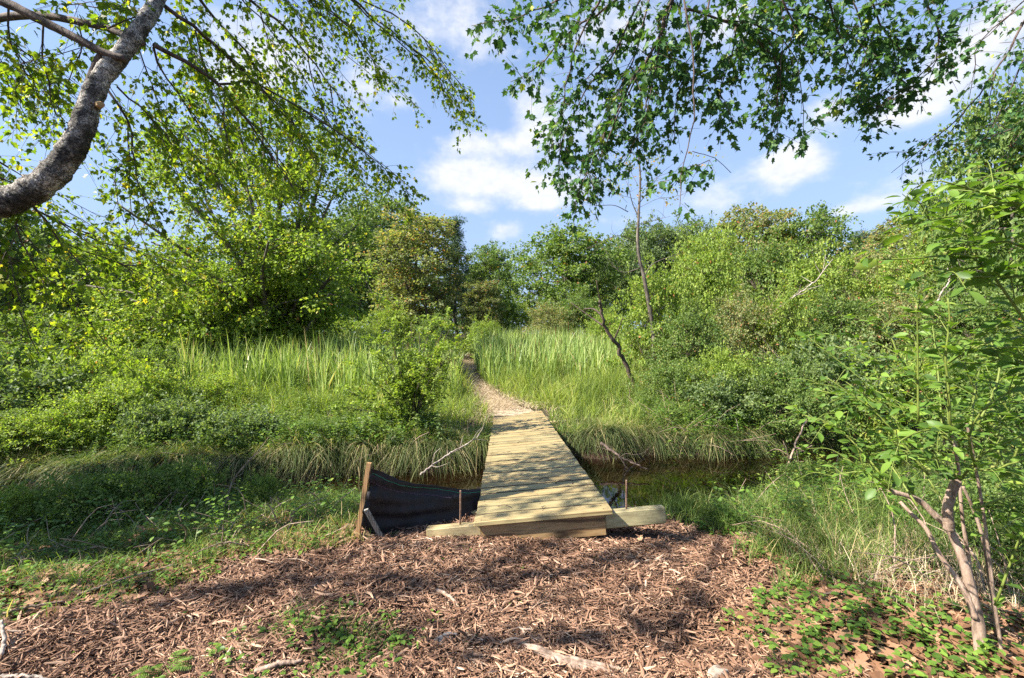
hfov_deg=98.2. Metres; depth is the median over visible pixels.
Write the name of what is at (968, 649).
ground cover
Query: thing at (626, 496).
rebar rod
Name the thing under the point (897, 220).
young tree
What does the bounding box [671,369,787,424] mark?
bush
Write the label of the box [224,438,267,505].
dead branch
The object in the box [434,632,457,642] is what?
stone
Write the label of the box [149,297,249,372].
leafy bush
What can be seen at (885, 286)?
leafy bush
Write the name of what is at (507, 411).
path
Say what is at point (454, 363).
cattails
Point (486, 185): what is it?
sky
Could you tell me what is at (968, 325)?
leafy bush
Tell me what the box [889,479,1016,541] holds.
bush
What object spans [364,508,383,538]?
wooden stake
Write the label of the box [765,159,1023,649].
broadleaf shrub
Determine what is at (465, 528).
timber beam
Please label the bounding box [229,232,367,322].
broadleaf tree
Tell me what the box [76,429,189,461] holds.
bush
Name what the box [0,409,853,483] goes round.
bank grass
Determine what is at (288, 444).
bank weeds
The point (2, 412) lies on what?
bush
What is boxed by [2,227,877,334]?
woodland
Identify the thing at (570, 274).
broadleaf tree
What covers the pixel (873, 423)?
bush
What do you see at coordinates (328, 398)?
tall weeds
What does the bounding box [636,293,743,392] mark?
leafy bush
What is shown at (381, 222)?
broadleaf tree
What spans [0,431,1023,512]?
water
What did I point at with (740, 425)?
bank weeds
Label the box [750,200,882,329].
broadleaf tree
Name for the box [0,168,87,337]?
leafy bush
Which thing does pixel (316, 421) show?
bush
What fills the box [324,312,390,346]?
leafy bush
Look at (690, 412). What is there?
bush
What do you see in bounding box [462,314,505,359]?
leafy bush
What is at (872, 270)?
leafy bush
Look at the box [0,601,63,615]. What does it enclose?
stick
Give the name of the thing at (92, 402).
bush
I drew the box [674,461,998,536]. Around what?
bank weeds
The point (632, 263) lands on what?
broadleaf tree
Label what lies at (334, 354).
cattails
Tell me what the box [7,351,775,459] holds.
marsh grass
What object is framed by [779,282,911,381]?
leafy bush
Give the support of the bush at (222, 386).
on the ground at (306, 478)
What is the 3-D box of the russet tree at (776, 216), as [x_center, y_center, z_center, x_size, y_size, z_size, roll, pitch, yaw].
[18.015,-4.738,32.992,6.968,11.322,7.751,0,0,8]
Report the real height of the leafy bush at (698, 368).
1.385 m
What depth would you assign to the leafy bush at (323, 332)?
21.11 m
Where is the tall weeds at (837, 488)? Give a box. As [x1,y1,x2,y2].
[691,440,1020,527]
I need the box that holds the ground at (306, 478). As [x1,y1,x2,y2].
[0,334,1023,677]
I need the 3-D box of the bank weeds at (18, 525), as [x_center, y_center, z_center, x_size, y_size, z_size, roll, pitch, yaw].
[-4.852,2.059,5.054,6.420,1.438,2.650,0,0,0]
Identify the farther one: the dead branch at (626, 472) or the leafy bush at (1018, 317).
the leafy bush at (1018, 317)
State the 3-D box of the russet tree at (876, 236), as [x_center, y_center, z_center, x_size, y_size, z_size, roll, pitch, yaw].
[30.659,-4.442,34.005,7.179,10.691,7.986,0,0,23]
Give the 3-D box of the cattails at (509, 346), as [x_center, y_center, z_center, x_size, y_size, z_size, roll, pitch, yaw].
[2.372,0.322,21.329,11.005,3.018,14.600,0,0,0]
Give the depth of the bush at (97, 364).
9.90 m
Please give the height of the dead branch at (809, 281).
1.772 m
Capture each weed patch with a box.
[72,526,818,677]
[200,594,442,677]
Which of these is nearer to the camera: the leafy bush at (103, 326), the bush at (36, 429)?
the bush at (36, 429)
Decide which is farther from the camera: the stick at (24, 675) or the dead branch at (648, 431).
the dead branch at (648, 431)
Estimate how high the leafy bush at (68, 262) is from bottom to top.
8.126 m
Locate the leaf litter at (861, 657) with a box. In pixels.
[0,505,1023,677]
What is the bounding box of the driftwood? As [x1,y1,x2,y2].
[520,642,657,677]
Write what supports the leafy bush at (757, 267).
on the ground at (306, 478)
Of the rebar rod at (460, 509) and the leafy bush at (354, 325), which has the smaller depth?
the rebar rod at (460, 509)
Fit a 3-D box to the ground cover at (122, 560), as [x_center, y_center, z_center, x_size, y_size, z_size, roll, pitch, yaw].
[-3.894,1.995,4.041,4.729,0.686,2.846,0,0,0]
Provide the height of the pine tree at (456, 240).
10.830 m
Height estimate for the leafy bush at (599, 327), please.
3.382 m
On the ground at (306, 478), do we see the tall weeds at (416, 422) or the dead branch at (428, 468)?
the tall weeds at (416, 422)
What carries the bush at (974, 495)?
on the ground at (306, 478)
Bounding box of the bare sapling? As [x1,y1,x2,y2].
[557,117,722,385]
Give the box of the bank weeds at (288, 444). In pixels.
[90,399,448,454]
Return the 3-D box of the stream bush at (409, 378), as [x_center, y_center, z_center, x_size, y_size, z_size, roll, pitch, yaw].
[-2.136,0.803,8.684,3.162,2.964,1.759,0,0,0]
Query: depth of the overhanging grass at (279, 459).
7.57 m
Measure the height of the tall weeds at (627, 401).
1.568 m
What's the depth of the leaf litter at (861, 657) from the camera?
2.83 m
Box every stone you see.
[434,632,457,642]
[707,665,728,677]
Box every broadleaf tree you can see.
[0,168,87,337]
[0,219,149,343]
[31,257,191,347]
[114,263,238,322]
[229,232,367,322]
[295,206,390,324]
[325,178,434,333]
[452,241,522,322]
[500,216,636,333]
[582,233,649,323]
[606,210,693,336]
[653,209,727,287]
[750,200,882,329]
[907,50,1023,357]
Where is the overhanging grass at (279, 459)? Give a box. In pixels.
[0,418,915,497]
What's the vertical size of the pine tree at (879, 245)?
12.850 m
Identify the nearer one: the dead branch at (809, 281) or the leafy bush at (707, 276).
the dead branch at (809, 281)
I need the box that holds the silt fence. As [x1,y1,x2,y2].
[355,462,480,540]
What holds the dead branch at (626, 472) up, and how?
in the water
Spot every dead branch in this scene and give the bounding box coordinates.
[164,489,184,521]
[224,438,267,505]
[420,416,490,474]
[597,442,648,471]
[622,414,674,445]
[622,452,644,499]
[774,255,832,310]
[783,415,811,475]
[937,268,950,300]
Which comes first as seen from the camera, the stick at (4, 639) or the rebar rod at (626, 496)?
the stick at (4, 639)
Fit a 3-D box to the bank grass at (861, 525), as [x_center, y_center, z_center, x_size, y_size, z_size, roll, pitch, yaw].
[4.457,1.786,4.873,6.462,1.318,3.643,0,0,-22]
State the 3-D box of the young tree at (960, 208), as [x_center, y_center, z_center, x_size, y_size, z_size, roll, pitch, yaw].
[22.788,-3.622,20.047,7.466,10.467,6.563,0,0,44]
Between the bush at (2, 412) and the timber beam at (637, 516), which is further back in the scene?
the bush at (2, 412)
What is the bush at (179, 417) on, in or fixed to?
on the ground at (306, 478)
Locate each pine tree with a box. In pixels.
[438,215,472,343]
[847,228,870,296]
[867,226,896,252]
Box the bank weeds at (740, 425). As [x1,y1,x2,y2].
[629,390,886,458]
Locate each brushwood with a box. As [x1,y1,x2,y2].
[0,478,360,576]
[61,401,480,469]
[608,382,917,456]
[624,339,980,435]
[712,452,1023,639]
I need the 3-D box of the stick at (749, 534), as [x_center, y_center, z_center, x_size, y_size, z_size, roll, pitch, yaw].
[2.257,1.841,4.119,0.066,0.077,0.396,0,0,-25]
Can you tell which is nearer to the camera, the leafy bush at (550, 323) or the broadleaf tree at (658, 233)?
the leafy bush at (550, 323)
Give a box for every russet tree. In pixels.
[354,204,471,345]
[456,276,508,342]
[711,200,804,344]
[855,214,925,298]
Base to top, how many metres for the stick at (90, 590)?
0.039 m
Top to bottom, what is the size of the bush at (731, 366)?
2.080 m
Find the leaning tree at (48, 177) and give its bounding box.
[0,0,486,405]
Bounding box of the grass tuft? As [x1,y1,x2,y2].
[242,593,413,677]
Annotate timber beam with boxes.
[426,522,481,539]
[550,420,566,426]
[605,505,666,528]
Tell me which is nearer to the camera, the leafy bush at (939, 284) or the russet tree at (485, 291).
the leafy bush at (939, 284)
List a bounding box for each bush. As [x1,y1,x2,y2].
[0,302,127,367]
[0,329,115,382]
[0,349,119,435]
[0,368,122,413]
[0,400,129,464]
[0,402,44,455]
[0,480,60,539]
[1,454,165,544]
[8,329,164,411]
[15,373,180,451]
[25,307,165,364]
[63,349,199,426]
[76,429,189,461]
[96,446,241,527]
[102,316,187,365]
[109,387,221,453]
[112,337,193,394]
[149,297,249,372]
[161,364,261,418]
[185,401,291,453]
[230,464,289,516]
[267,410,349,448]
[302,318,335,339]
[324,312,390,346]
[328,306,481,436]
[356,301,417,350]
[412,312,460,350]
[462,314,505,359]
[494,290,535,336]
[519,297,581,338]
[547,284,623,335]
[578,304,640,359]
[602,247,717,380]
[626,355,713,414]
[633,396,723,426]
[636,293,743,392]
[648,222,760,359]
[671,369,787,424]
[674,336,776,420]
[674,358,720,397]
[686,281,792,369]
[700,222,825,358]
[731,348,840,435]
[742,275,820,366]
[742,375,867,443]
[758,232,881,345]
[765,452,840,495]
[773,328,916,421]
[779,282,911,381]
[807,226,930,334]
[812,456,930,496]
[826,331,982,454]
[834,279,962,364]
[862,223,964,345]
[871,278,1023,410]
[889,336,1023,456]
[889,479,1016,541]
[908,448,1023,568]
[910,211,1023,337]
[941,346,1023,446]
[957,282,1023,371]
[961,222,1021,315]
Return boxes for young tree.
[671,212,759,346]
[881,160,1016,286]
[919,161,1023,268]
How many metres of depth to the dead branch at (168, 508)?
4.46 m
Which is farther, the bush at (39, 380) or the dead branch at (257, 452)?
the bush at (39, 380)
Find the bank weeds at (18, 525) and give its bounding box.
[0,470,361,564]
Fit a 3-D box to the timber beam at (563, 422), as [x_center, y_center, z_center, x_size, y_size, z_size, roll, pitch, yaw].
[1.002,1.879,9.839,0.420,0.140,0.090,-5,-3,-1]
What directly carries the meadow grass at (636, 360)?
on the ground at (306, 478)
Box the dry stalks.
[745,487,1023,632]
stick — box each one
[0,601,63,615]
[0,619,6,659]
[0,673,45,677]
[77,564,172,595]
[735,531,773,543]
[808,591,873,600]
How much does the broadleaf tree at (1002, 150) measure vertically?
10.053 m
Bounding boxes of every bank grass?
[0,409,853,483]
[0,477,410,621]
[642,446,1023,604]
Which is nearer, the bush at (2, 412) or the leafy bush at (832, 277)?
the bush at (2, 412)
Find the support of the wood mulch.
on the ground at (306, 478)
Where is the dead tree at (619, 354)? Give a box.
[570,280,636,394]
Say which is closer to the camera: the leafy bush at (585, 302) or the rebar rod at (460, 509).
the rebar rod at (460, 509)
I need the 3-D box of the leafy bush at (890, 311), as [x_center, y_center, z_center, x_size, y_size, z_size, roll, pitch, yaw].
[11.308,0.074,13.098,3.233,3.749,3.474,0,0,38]
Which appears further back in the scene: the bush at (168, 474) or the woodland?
the woodland
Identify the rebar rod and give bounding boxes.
[459,490,461,524]
[625,480,626,508]
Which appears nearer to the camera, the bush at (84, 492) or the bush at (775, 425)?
the bush at (84, 492)
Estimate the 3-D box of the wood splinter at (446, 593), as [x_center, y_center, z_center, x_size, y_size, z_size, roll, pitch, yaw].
[-0.438,1.766,3.044,0.253,0.040,0.041,0,0,44]
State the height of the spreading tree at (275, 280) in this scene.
12.910 m
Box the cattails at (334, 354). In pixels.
[169,323,396,406]
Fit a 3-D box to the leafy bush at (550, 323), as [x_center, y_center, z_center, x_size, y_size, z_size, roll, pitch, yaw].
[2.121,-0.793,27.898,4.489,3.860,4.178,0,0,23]
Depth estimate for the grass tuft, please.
2.67 m
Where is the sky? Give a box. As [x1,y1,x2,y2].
[0,0,1023,333]
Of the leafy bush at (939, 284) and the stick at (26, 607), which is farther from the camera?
the leafy bush at (939, 284)
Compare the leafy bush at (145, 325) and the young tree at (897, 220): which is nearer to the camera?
the leafy bush at (145, 325)
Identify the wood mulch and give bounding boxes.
[0,504,872,677]
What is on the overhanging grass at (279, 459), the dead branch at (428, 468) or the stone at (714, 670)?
the dead branch at (428, 468)
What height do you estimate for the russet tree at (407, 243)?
10.381 m
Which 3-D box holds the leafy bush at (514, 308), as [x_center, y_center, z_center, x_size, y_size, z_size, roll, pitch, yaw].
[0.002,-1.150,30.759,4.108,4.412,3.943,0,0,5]
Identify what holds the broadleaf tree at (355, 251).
on the ground at (306, 478)
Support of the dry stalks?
on the ground at (306, 478)
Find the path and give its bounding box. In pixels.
[460,356,532,415]
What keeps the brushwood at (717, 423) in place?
on the ground at (306, 478)
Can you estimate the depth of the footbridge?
4.72 m
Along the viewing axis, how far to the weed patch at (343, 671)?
2.59 m
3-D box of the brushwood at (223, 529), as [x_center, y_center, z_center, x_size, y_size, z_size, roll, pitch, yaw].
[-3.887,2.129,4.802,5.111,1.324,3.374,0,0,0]
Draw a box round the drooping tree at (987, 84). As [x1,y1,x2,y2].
[866,0,1023,194]
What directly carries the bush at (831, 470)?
on the ground at (306, 478)
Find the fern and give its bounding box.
[130,649,193,677]
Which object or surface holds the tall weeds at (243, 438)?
on the ground at (306, 478)
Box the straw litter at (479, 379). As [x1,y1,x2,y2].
[453,353,591,426]
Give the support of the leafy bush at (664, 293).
on the ground at (306, 478)
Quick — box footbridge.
[474,410,612,540]
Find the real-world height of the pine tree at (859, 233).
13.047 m
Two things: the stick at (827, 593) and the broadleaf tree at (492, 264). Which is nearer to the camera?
the stick at (827, 593)
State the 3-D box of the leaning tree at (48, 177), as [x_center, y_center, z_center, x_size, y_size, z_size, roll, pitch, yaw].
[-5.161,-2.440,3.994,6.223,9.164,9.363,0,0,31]
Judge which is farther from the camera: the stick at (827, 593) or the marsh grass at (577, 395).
the marsh grass at (577, 395)
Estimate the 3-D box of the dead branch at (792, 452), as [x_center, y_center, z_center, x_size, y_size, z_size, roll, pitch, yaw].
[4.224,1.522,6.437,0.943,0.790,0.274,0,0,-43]
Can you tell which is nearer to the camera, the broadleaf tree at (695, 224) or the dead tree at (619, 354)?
the dead tree at (619, 354)
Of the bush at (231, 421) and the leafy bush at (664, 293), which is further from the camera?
the leafy bush at (664, 293)
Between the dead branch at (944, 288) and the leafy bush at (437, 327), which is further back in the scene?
the leafy bush at (437, 327)
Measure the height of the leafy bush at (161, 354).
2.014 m
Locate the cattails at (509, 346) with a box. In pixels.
[467,322,637,386]
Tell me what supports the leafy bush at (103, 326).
on the ground at (306, 478)
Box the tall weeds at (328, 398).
[182,378,453,443]
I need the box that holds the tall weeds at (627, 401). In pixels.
[601,367,903,435]
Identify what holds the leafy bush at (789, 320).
on the ground at (306, 478)
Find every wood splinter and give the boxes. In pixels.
[254,658,302,673]
[436,588,458,606]
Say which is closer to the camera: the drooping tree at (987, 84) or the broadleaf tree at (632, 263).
the drooping tree at (987, 84)
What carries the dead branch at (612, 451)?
in the water
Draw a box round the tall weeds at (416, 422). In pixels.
[304,398,455,456]
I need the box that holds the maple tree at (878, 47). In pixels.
[464,0,988,238]
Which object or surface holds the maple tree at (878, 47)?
on the ground at (306, 478)
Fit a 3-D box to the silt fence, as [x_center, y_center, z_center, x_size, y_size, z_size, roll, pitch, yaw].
[-0.841,1.576,4.217,1.351,0.983,0.166,0,0,-34]
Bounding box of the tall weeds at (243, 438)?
[0,369,385,464]
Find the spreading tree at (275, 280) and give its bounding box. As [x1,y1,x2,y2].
[33,60,400,360]
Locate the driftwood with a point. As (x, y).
(574, 661)
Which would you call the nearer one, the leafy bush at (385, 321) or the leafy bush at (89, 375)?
the leafy bush at (89, 375)
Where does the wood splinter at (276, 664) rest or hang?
on the wood mulch
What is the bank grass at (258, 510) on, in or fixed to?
on the ground at (306, 478)
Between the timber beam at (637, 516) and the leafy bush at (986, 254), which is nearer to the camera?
the timber beam at (637, 516)
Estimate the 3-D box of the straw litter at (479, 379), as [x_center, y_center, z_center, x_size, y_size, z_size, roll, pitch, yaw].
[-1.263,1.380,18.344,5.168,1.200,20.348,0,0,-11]
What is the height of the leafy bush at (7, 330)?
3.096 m
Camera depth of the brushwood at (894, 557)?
3.20 m
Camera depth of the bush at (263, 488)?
5.13 m
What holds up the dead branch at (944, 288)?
attached to the leafy bush at (890, 311)
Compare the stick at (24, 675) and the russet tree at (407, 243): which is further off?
the russet tree at (407, 243)
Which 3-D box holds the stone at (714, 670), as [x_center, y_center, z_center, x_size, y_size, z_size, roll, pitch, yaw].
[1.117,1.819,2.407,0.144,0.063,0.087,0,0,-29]
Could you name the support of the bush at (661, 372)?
on the ground at (306, 478)
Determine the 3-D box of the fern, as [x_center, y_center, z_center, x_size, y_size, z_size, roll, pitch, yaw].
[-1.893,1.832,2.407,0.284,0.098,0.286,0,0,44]
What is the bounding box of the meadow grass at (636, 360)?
[7,334,835,392]
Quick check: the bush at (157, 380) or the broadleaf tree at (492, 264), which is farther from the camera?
the broadleaf tree at (492, 264)
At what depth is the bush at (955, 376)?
8.65 m
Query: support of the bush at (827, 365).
on the ground at (306, 478)
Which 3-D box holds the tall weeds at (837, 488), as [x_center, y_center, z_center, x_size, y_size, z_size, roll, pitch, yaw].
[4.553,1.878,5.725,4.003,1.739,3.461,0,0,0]
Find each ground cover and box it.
[0,499,358,624]
[666,506,1023,677]
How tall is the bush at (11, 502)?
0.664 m
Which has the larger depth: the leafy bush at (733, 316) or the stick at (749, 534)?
the leafy bush at (733, 316)
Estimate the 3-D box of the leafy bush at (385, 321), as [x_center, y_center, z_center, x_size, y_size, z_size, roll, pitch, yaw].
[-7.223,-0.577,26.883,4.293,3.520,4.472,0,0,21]
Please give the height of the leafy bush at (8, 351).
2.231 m
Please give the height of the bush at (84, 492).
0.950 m
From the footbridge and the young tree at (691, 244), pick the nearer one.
the footbridge
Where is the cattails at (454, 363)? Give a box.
[366,332,464,402]
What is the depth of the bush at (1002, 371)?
8.09 m
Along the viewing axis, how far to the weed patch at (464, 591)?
2.98 m
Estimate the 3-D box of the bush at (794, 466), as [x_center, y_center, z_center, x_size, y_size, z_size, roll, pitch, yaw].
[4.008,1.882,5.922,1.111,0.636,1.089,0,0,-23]
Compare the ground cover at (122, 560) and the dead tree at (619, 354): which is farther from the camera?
the dead tree at (619, 354)

